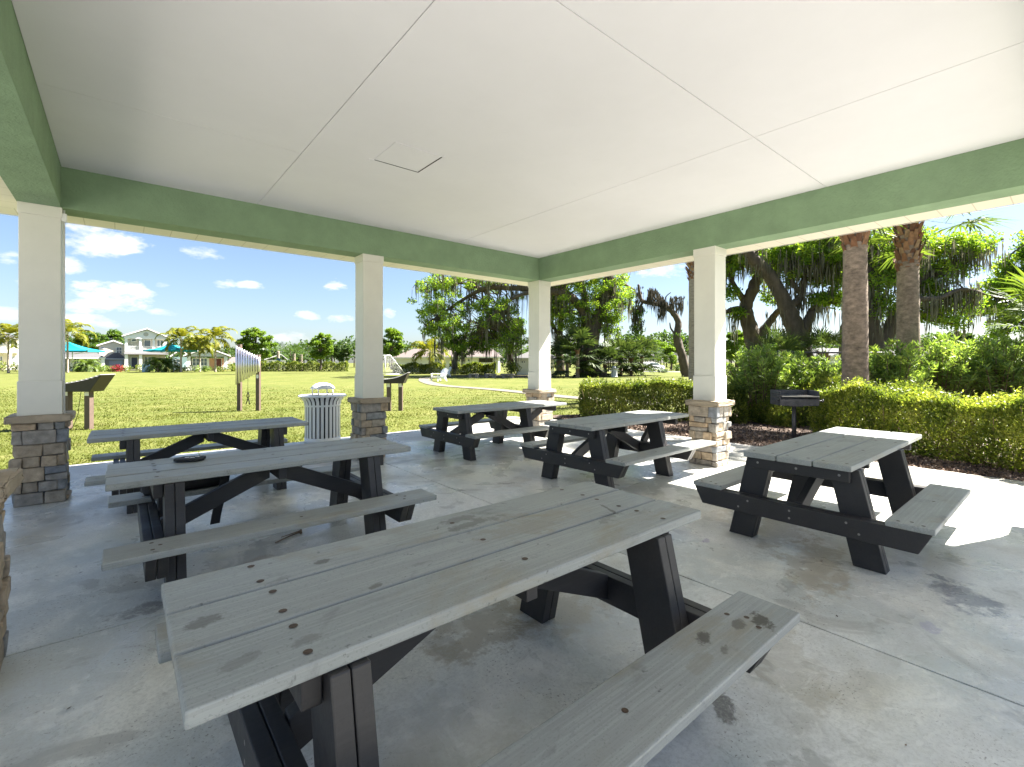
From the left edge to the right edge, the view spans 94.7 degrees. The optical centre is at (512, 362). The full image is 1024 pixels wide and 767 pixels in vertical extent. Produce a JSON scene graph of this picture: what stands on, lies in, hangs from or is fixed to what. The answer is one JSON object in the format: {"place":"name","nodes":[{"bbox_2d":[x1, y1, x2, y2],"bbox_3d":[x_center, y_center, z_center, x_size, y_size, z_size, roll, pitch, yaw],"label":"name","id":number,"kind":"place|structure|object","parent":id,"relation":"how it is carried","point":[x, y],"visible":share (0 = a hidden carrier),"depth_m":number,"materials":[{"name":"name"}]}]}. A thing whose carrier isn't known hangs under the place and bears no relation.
{"place":"outdoors","nodes":[
{"label":"outdoors","id":0,"kind":"place"},
{"bbox_2d":[0,332,17,369],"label":"house","id":1,"kind":"structure","parent":0,"point":[13,354],"depth_m":97.29,"materials":[{"name":"white"}]},
{"bbox_2d":[96,340,124,369],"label":"gabled house","id":2,"kind":"structure","parent":0,"point":[113,353],"depth_m":96.83,"materials":[{"name":"white paint"}]},
{"bbox_2d":[109,361,121,367],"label":"garage door","id":3,"kind":"structure","parent":2,"relation":"in","point":[111,363],"depth_m":95.40,"materials":[{"name":"white"}]},
{"bbox_2d":[122,328,168,369],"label":"porch house","id":4,"kind":"structure","parent":0,"point":[138,342],"depth_m":92.37,"materials":[{"name":"white paint"}]},
{"bbox_2d":[131,357,137,368],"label":"door","id":5,"kind":"structure","parent":4,"relation":"in","point":[134,360],"depth_m":92.51,"materials":[{"name":"blue"}]},
{"bbox_2d":[170,352,186,367],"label":"blue house","id":6,"kind":"structure","parent":0,"point":[184,360],"depth_m":105.14,"materials":[{"name":"white"}]},
{"bbox_2d":[264,354,287,368],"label":"house","id":7,"kind":"structure","parent":0,"point":[269,361],"depth_m":109.00,"materials":[{"name":"white"}]},
{"bbox_2d":[393,348,501,372],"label":"long low house","id":8,"kind":"structure","parent":0,"point":[402,358],"depth_m":73.50,"materials":[{"name":"white"}]},
{"bbox_2d":[0,363,978,469],"bbox_3d":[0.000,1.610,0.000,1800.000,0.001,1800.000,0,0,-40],"label":"ground","id":9,"kind":"structure","parent":0,"point":[292,382],"depth_m":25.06,"materials":[{"name":"green plant"}]},
{"bbox_2d":[0,323,17,372],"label":"feather palm","id":10,"kind":"object","parent":9,"relation":"on","point":[8,328],"visible":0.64,"depth_m":69.83,"materials":[{"name":"yellow plant"}]},
{"bbox_2d":[0,360,17,371],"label":"bush","id":11,"kind":"object","parent":9,"relation":"on","point":[12,366],"visible":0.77,"depth_m":79.80,"materials":[{"name":"green plant"}]},
{"bbox_2d":[65,319,97,372],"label":"feather palm","id":12,"kind":"object","parent":9,"relation":"on","point":[71,327],"visible":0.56,"depth_m":72.03,"materials":[{"name":"yellow plant"}]},
{"bbox_2d":[65,342,104,370],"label":"shade canopy","id":13,"kind":"object","parent":9,"relation":"on","point":[75,348],"visible":0.44,"depth_m":81.46,"materials":[{"name":"teal fabric"}]},
{"bbox_2d":[65,352,105,370],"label":"white cottage","id":14,"kind":"structure","parent":9,"relation":"on","point":[89,355],"depth_m":88.09,"materials":[{"name":"white"}]},
{"bbox_2d":[71,358,103,371],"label":"bush","id":15,"kind":"object","parent":9,"relation":"on","point":[90,363],"visible":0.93,"depth_m":77.33,"materials":[{"name":"green plant"}]},
{"bbox_2d":[69,332,108,349],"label":"shade tree","id":16,"kind":"object","parent":9,"relation":"on","point":[99,336],"visible":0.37,"depth_m":111.28,"materials":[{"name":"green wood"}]},
{"bbox_2d":[65,374,114,429],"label":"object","id":17,"kind":"object","parent":9,"relation":"on","point":[88,387],"visible":0.62,"depth_m":11.25,"materials":[{"name":"brown metal"}]},
{"bbox_2d":[93,363,108,371],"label":"bush","id":18,"kind":"object","parent":9,"relation":"on","point":[101,368],"visible":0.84,"depth_m":78.76,"materials":[{"name":"green plant"}]},
{"bbox_2d":[98,329,124,347],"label":"shade tree","id":19,"kind":"object","parent":9,"relation":"on","point":[115,334],"visible":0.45,"depth_m":115.28,"materials":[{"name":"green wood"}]},
{"bbox_2d":[110,364,124,371],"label":"bush","id":20,"kind":"object","parent":9,"relation":"on","point":[119,368],"visible":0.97,"depth_m":77.76,"materials":[{"name":"red plant"}]},
{"bbox_2d":[143,357,171,371],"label":"bush","id":21,"kind":"object","parent":9,"relation":"on","point":[160,364],"visible":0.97,"depth_m":75.44,"materials":[{"name":"green plant"}]},
{"bbox_2d":[153,358,179,371],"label":"bush","id":22,"kind":"object","parent":9,"relation":"on","point":[175,361],"visible":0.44,"depth_m":77.88,"materials":[{"name":"green plant"}]},
{"bbox_2d":[143,345,197,371],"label":"shade canopy","id":23,"kind":"object","parent":9,"relation":"on","point":[173,348],"visible":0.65,"depth_m":77.04,"materials":[{"name":"teal fabric"}]},
{"bbox_2d":[154,326,204,371],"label":"feather palm","id":24,"kind":"object","parent":9,"relation":"on","point":[179,333],"visible":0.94,"depth_m":75.61,"materials":[{"name":"yellow plant"}]},
{"bbox_2d":[182,364,198,371],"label":"bush","id":25,"kind":"object","parent":9,"relation":"on","point":[185,368],"visible":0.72,"depth_m":79.80,"materials":[{"name":"green plant"}]},
{"bbox_2d":[182,335,217,371],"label":"feather palm","id":26,"kind":"object","parent":9,"relation":"on","point":[209,348],"visible":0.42,"depth_m":79.88,"materials":[{"name":"green plant"}]},
{"bbox_2d":[194,365,212,371],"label":"bush","id":27,"kind":"object","parent":9,"relation":"on","point":[204,368],"visible":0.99,"depth_m":78.78,"materials":[{"name":"green plant"}]},
{"bbox_2d":[183,349,230,370],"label":"peach cottage","id":28,"kind":"structure","parent":9,"relation":"on","point":[220,362],"depth_m":89.90,"materials":[{"name":"white"}]},
{"bbox_2d":[190,326,237,371],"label":"feather palm","id":29,"kind":"object","parent":9,"relation":"on","point":[215,331],"visible":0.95,"depth_m":76.53,"materials":[{"name":"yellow plant"}]},
{"bbox_2d":[235,344,260,410],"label":"outdoor chimes","id":30,"kind":"object","parent":9,"relation":"on","point":[247,364],"visible":0.88,"depth_m":15.53,"materials":[{"name":"white metal"}]},
{"bbox_2d":[235,327,278,359],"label":"shade tree","id":31,"kind":"object","parent":9,"relation":"on","point":[250,345],"visible":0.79,"depth_m":61.65,"materials":[{"name":"green plant"}]},
{"bbox_2d":[269,340,286,357],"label":"cabbage palm","id":32,"kind":"object","parent":9,"relation":"on","point":[278,352],"visible":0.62,"depth_m":91.89,"materials":[{"name":"green plant"}]},
{"bbox_2d":[282,343,304,370],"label":"cabbage palm","id":33,"kind":"object","parent":9,"relation":"on","point":[293,354],"visible":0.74,"depth_m":85.77,"materials":[{"name":"green plant"}]},
{"bbox_2d":[290,344,311,366],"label":"cabbage palm","id":34,"kind":"object","parent":9,"relation":"on","point":[301,355],"visible":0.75,"depth_m":85.75,"materials":[{"name":"green plant"}]},
{"bbox_2d":[261,360,348,371],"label":"boundary hedge","id":35,"kind":"object","parent":9,"relation":"on","point":[271,365],"visible":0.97,"depth_m":81.47,"materials":[{"name":"green plant"}]},
{"bbox_2d":[306,332,333,369],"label":"shade tree","id":36,"kind":"object","parent":9,"relation":"on","point":[322,350],"visible":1,"depth_m":69.74,"materials":[{"name":"green plant"}]},
{"bbox_2d":[331,344,352,368],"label":"shade tree","id":37,"kind":"object","parent":9,"relation":"on","point":[339,355],"visible":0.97,"depth_m":94.55,"materials":[{"name":"green plant"}]},
{"bbox_2d":[383,355,404,374],"bbox_3d":[-16.720,0.361,62.804,3.884,2.617,2.949,0,0,22],"label":"soccer goal","id":38,"kind":"object","parent":9,"relation":"on","point":[390,365],"visible":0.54,"depth_m":62.07,"materials":[{"name":"white metal"}]},
{"bbox_2d":[383,327,406,368],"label":"shade tree","id":39,"kind":"object","parent":9,"relation":"on","point":[394,334],"visible":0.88,"depth_m":65.73,"materials":[{"name":"green plant"}]},
{"bbox_2d":[384,372,409,410],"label":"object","id":40,"kind":"object","parent":9,"relation":"on","point":[401,380],"visible":0.85,"depth_m":15.61,"materials":[{"name":"brown metal"}]},
{"bbox_2d":[392,361,444,373],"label":"boundary hedge","id":41,"kind":"object","parent":9,"relation":"on","point":[415,366],"visible":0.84,"depth_m":65.47,"materials":[{"name":"green plant"}]},
{"bbox_2d":[405,336,450,372],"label":"feather palm","id":42,"kind":"object","parent":9,"relation":"on","point":[426,346],"visible":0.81,"depth_m":65.50,"materials":[{"name":"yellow plant"}]},
{"bbox_2d":[430,368,447,380],"bbox_3d":[-6.228,1.050,40.256,1.075,1.120,1.540,0,0,-33],"label":"lawn chair","id":43,"kind":"object","parent":9,"relation":"on","point":[443,373],"visible":0.98,"depth_m":40.41,"materials":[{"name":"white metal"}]},
{"bbox_2d":[440,319,492,374],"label":"live oak","id":44,"kind":"object","parent":9,"relation":"on","point":[464,356],"visible":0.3,"depth_m":57.65,"materials":[{"name":"green plant"}]},
{"bbox_2d":[449,361,496,374],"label":"boundary hedge","id":45,"kind":"object","parent":9,"relation":"on","point":[467,368],"visible":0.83,"depth_m":61.45,"materials":[{"name":"green plant"}]},
{"bbox_2d":[461,375,527,376],"bbox_3d":[-1.104,1.595,53.940,8.018,0.001,11.028,0,0,-81],"label":"mulch ring","id":46,"kind":"object","parent":9,"relation":"on","point":[498,376],"visible":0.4,"depth_m":52.61,"materials":[{"name":"brown wood"}]},
{"bbox_2d":[490,317,526,373],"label":"live oak","id":47,"kind":"object","parent":9,"relation":"on","point":[511,356],"visible":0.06,"depth_m":59.80,"materials":[{"name":"green plant"}]},
{"bbox_2d":[503,360,521,375],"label":"bush","id":48,"kind":"object","parent":9,"relation":"on","point":[512,365],"visible":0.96,"depth_m":55.78,"materials":[{"name":"green plant"}]},
{"bbox_2d":[406,271,638,376],"bbox_3d":[1.683,-5.167,53.443,27.345,19.538,13.653,0,0,-4],"label":"live oak","id":49,"kind":"object","parent":9,"relation":"on","point":[607,299],"visible":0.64,"depth_m":52.88,"materials":[{"name":"green plant"}]},
{"bbox_2d":[513,352,554,374],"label":"white garage","id":50,"kind":"structure","parent":9,"relation":"on","point":[523,362],"depth_m":60.00,"materials":[{"name":"white"}]},
{"bbox_2d":[65,329,1023,367],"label":"wood","id":51,"kind":"object","parent":9,"relation":"on","point":[659,335],"depth_m":145.47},
{"bbox_2d":[520,285,573,370],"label":"live oak","id":52,"kind":"object","parent":9,"relation":"on","point":[555,332],"visible":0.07,"depth_m":57.61,"materials":[{"name":"green plant"}]},
{"bbox_2d":[550,337,599,377],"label":"fan palm","id":53,"kind":"object","parent":9,"relation":"on","point":[556,348],"visible":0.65,"depth_m":51.11,"materials":[{"name":"green plant"}]},
{"bbox_2d":[550,325,603,376],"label":"fan palm","id":54,"kind":"object","parent":9,"relation":"on","point":[580,335],"visible":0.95,"depth_m":49.68,"materials":[{"name":"green plant"}]},
{"bbox_2d":[586,343,630,376],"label":"fan palm","id":55,"kind":"object","parent":9,"relation":"on","point":[606,353],"visible":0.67,"depth_m":53.02,"materials":[{"name":"green plant"}]},
{"bbox_2d":[611,366,617,376],"bbox_3d":[11.067,1.032,51.340,0.900,1.155,0.900,0,0,0],"label":"litter bin","id":56,"kind":"object","parent":9,"relation":"on","point":[613,372],"visible":0.95,"depth_m":51.08,"materials":[{"name":"white metal"}]},
{"bbox_2d":[602,337,646,375],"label":"fan palm","id":57,"kind":"object","parent":9,"relation":"on","point":[621,344],"visible":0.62,"depth_m":54.35,"materials":[{"name":"green plant"}]},
{"bbox_2d":[605,338,657,375],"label":"fan palm","id":58,"kind":"object","parent":9,"relation":"on","point":[637,343],"visible":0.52,"depth_m":55.24,"materials":[{"name":"green plant"}]},
{"bbox_2d":[617,334,669,374],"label":"fan palm","id":59,"kind":"object","parent":9,"relation":"on","point":[648,341],"visible":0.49,"depth_m":57.23,"materials":[{"name":"green plant"}]},
{"bbox_2d":[626,284,688,376],"bbox_3d":[16.192,-3.341,51.972,7.184,10.568,2.910,0,0,-1],"label":"dead oak","id":60,"kind":"object","parent":9,"relation":"on","point":[656,301],"visible":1,"depth_m":51.71,"materials":[{"name":"brown plant"}]},
{"bbox_2d":[643,339,673,360],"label":"shade tree","id":61,"kind":"object","parent":9,"relation":"on","point":[662,344],"visible":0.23,"depth_m":109.00,"materials":[{"name":"green plant"}]},
{"bbox_2d":[659,345,677,369],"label":"shade tree","id":62,"kind":"object","parent":9,"relation":"on","point":[672,358],"visible":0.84,"depth_m":79.71,"materials":[{"name":"green plant"}]},
{"bbox_2d":[685,261,693,398],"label":"cabbage palm","id":63,"kind":"object","parent":9,"relation":"on","point":[690,271],"visible":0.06,"depth_m":19.86,"materials":[{"name":"brown plant"}]},
{"bbox_2d":[726,329,745,371],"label":"shade tree","id":64,"kind":"object","parent":9,"relation":"on","point":[732,347],"visible":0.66,"depth_m":47.68,"materials":[{"name":"green plant"}]},
{"bbox_2d":[726,249,780,355],"bbox_3d":[11.967,-3.546,24.938,4.681,9.563,4.780,0,0,-40],"label":"live oak","id":65,"kind":"object","parent":9,"relation":"on","point":[743,312],"visible":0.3,"depth_m":24.75,"materials":[{"name":"green plant"}]},
{"bbox_2d":[742,324,815,368],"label":"fan palm","id":66,"kind":"object","parent":9,"relation":"on","point":[789,344],"visible":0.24,"depth_m":18.72,"materials":[{"name":"green plant"}]},
{"bbox_2d":[553,413,1023,480],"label":"mulch bed","id":67,"kind":"object","parent":9,"relation":"on","point":[806,429],"depth_m":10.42,"materials":[{"name":"brown wood"}]},
{"bbox_2d":[578,375,752,423],"bbox_3d":[4.108,0.978,13.126,4.568,1.247,1.551,0,0,17],"label":"clipped hedge","id":68,"kind":"object","parent":67,"relation":"on","point":[661,389],"visible":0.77,"depth_m":12.93,"materials":[{"name":"green plant"}]},
{"bbox_2d":[726,342,806,421],"bbox_3d":[6.741,0.518,12.797,2.009,2.141,2.134,0,0,-40],"label":"oleander shrub","id":69,"kind":"object","parent":67,"relation":"on","point":[764,374],"visible":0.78,"depth_m":12.40,"materials":[{"name":"green plant"}]},
{"bbox_2d":[747,391,821,427],"bbox_3d":[6.854,1.166,12.181,1.282,0.861,1.824,0,0,-14],"label":"shrub","id":70,"kind":"object","parent":67,"relation":"on","point":[782,417],"visible":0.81,"depth_m":11.75,"materials":[{"name":"green plant"}]},
{"bbox_2d":[770,389,823,437],"bbox_3d":[5.816,1.130,9.728,0.936,1.100,0.525,0,0,7],"label":"park grill","id":71,"kind":"object","parent":67,"relation":"on","point":[793,399],"visible":0.99,"depth_m":9.70,"materials":[{"name":"metal"}]},
{"bbox_2d":[784,350,836,390],"bbox_3d":[8.266,0.608,13.348,1.599,1.959,1.614,0,0,-40],"label":"oleander shrub","id":72,"kind":"object","parent":67,"relation":"on","point":[808,373],"visible":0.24,"depth_m":13.03,"materials":[{"name":"green plant"}]},
{"bbox_2d":[803,367,874,425],"bbox_3d":[8.052,0.811,11.460,1.399,1.578,2.398,0,0,9],"label":"shrub","id":73,"kind":"object","parent":67,"relation":"on","point":[824,377],"visible":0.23,"depth_m":11.77,"materials":[{"name":"green plant"}]},
{"bbox_2d":[802,222,917,427],"bbox_3d":[7.620,-2.238,10.610,4.255,7.835,4.208,0,0,-26],"label":"cabbage palm","id":74,"kind":"object","parent":67,"relation":"on","point":[855,331],"visible":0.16,"depth_m":10.42,"materials":[{"name":"brown plant"}]},
{"bbox_2d":[869,337,938,424],"bbox_3d":[9.306,0.471,11.617,1.760,2.234,1.800,0,0,-40],"label":"oleander shrub","id":75,"kind":"object","parent":67,"relation":"on","point":[893,366],"visible":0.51,"depth_m":11.28,"materials":[{"name":"green plant"}]},
{"bbox_2d":[806,376,1023,472],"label":"golden hedge","id":76,"kind":"object","parent":67,"relation":"on","point":[898,399],"visible":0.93,"depth_m":7.71,"materials":[{"name":"green plant"}]},
{"bbox_2d":[815,210,1018,363],"bbox_3d":[10.832,-2.171,13.128,4.775,7.704,4.524,0,0,-40],"label":"cabbage palm","id":77,"kind":"object","parent":67,"relation":"on","point":[908,252],"visible":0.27,"depth_m":12.84,"materials":[{"name":"brown plant"}]},
{"bbox_2d":[912,332,997,424],"bbox_3d":[10.951,0.398,11.963,1.771,2.380,1.939,0,0,-40],"label":"oleander shrub","id":78,"kind":"object","parent":67,"relation":"on","point":[951,375],"visible":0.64,"depth_m":11.61,"materials":[{"name":"green plant"}]},
{"bbox_2d":[953,327,1023,427],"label":"oleander shrub","id":79,"kind":"object","parent":67,"relation":"on","point":[1007,373],"visible":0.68,"depth_m":11.27,"materials":[{"name":"green plant"}]},
{"bbox_2d":[735,236,842,369],"bbox_3d":[13.144,-2.210,21.710,5.751,8.568,3.358,0,0,14],"label":"live oak","id":80,"kind":"object","parent":9,"relation":"on","point":[793,263],"visible":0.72,"depth_m":21.22,"materials":[{"name":"green plant"}]},
{"bbox_2d":[793,326,869,364],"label":"fan palm","id":81,"kind":"object","parent":9,"relation":"on","point":[822,336],"visible":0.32,"depth_m":19.82,"materials":[{"name":"green plant"}]},
{"bbox_2d":[819,353,884,386],"bbox_3d":[11.058,0.567,14.964,2.049,2.045,2.098,0,0,-5],"label":"oleander shrub","id":82,"kind":"object","parent":9,"relation":"on","point":[838,370],"visible":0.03,"depth_m":15.02,"materials":[{"name":"green plant"}]},
{"bbox_2d":[777,351,952,366],"bbox_3d":[11.282,0.665,14.300,6.625,2.030,0.061,0,0,-2],"label":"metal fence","id":83,"kind":"object","parent":9,"relation":"on","point":[830,352],"visible":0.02,"depth_m":14.22,"materials":[{"name":"black metal"}]},
{"bbox_2d":[812,348,923,366],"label":"house","id":84,"kind":"structure","parent":9,"relation":"on","point":[832,350],"depth_m":64.19,"materials":[{"name":"white"}]},
{"bbox_2d":[812,273,942,361],"bbox_3d":[23.642,-2.781,31.126,8.852,10.833,5.210,0,0,0],"label":"live oak","id":85,"kind":"object","parent":9,"relation":"on","point":[840,350],"depth_m":30.95,"materials":[{"name":"green plant"}]},
{"bbox_2d":[827,225,1008,359],"bbox_3d":[16.479,-1.861,18.987,6.553,8.081,3.164,0,0,-7],"label":"live oak","id":86,"kind":"object","parent":9,"relation":"on","point":[959,252],"visible":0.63,"depth_m":18.50,"materials":[{"name":"green plant"}]},
{"bbox_2d":[930,332,980,351],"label":"shade tree","id":87,"kind":"object","parent":9,"relation":"on","point":[970,336],"visible":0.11,"depth_m":39.57,"materials":[{"name":"green plant"}]},
{"bbox_2d":[954,229,1023,347],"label":"live oak","id":88,"kind":"object","parent":9,"relation":"on","point":[1005,269],"visible":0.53,"depth_m":21.89,"materials":[{"name":"green plant"}]},
{"bbox_2d":[983,262,1023,360],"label":"cabbage palm","id":89,"kind":"object","parent":9,"relation":"on","point":[1020,303],"visible":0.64,"depth_m":12.00,"materials":[{"name":"green plant"}]},
{"bbox_2d":[0,434,1023,766],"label":"patio","id":90,"kind":"structure","parent":0,"point":[860,668],"depth_m":2.59,"materials":[{"name":"concrete"}]},
{"bbox_2d":[84,417,308,513],"bbox_3d":[-3.714,1.161,5.731,2.141,0.778,1.728,0,0,-40],"label":"picnic table","id":91,"kind":"object","parent":90,"relation":"on","point":[272,432],"visible":0.76,"depth_m":5.59,"materials":[{"name":"grey wood"}]},
{"bbox_2d":[101,436,436,582],"bbox_3d":[-2.007,1.161,3.958,2.138,0.778,1.728,0,0,-40],"label":"picnic table","id":92,"kind":"object","parent":90,"relation":"on","point":[164,546],"visible":0.91,"depth_m":3.61,"materials":[{"name":"grey wood"}]},
{"bbox_2d":[140,475,229,524],"bbox_3d":[-2.817,1.160,4.151,0.721,0.575,0.327,0,0,-44],"label":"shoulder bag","id":93,"kind":"object","parent":92,"relation":"on","point":[202,483],"visible":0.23,"depth_m":4.14,"materials":[{"name":"black fabric"}]},
{"bbox_2d":[173,456,205,461],"bbox_3d":[-2.535,0.757,3.705,0.207,0.029,0.140,0,0,-11],"label":"pouch","id":94,"kind":"object","parent":92,"relation":"on","point":[190,458],"visible":1,"depth_m":3.66,"materials":[{"name":"black fabric"}]},
{"bbox_2d":[275,529,301,542],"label":"twig","id":95,"kind":"object","parent":90,"relation":"on","point":[297,532],"visible":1,"depth_m":4.21,"materials":[{"name":"brown wood"}]},
{"bbox_2d":[155,481,799,766],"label":"picnic table","id":96,"kind":"object","parent":90,"relation":"on","point":[283,660],"visible":1,"depth_m":1.62,"materials":[{"name":"grey wood"}]},
{"bbox_2d":[419,400,566,460],"bbox_3d":[-0.163,1.161,8.545,2.489,0.778,1.728,0,0,-40],"label":"picnic table","id":97,"kind":"object","parent":90,"relation":"on","point":[468,440],"visible":0.91,"depth_m":8.11,"materials":[{"name":"grey wood"}]},
{"bbox_2d":[0,0,1023,669],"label":"pavilion","id":98,"kind":"structure","parent":90,"relation":"on","point":[538,148],"depth_m":4.54,"materials":[{"name":"beige paint"}]},
{"bbox_2d":[520,410,715,487],"bbox_3d":[1.530,1.161,6.629,2.287,0.778,1.728,0,0,-41],"label":"picnic table","id":99,"kind":"object","parent":90,"relation":"on","point":[606,437],"visible":0.96,"depth_m":6.21,"materials":[{"name":"grey wood"}]},
{"bbox_2d":[694,427,979,574],"bbox_3d":[3.200,1.161,4.582,2.452,0.778,1.728,0,0,-40],"label":"picnic table","id":100,"kind":"object","parent":90,"relation":"on","point":[839,460],"visible":1,"depth_m":3.97,"materials":[{"name":"grey wood"}]},
{"bbox_2d":[0,203,1023,362],"label":"sky","id":101,"kind":"structure","parent":0,"point":[123,281],"materials":[{"name":"blue"}]},
{"bbox_2d":[9,419,1023,508],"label":"pavement","id":102,"kind":"structure","parent":0,"point":[1000,491],"depth_m":6.71,"materials":[{"name":"concrete"}]},
{"bbox_2d":[298,383,346,443],"bbox_3d":[-3.720,0.977,9.238,0.900,1.155,0.900,0,0,0],"label":"litter bin","id":103,"kind":"object","parent":102,"relation":"on","point":[322,415],"visible":0.94,"depth_m":8.98,"materials":[{"name":"white metal"}]},
{"bbox_2d":[419,376,656,402],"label":"footpath","id":104,"kind":"structure","parent":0,"point":[426,380],"depth_m":29.46,"materials":[{"name":"concrete"}]},
{"label":"road","id":105,"kind":"structure","parent":0,"visible":0},
{"bbox_2d":[644,362,664,370],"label":"parked car","id":106,"kind":"object","parent":105,"relation":"on","point":[659,365],"visible":0.38,"depth_m":83.49,"materials":[{"name":"white paint"}]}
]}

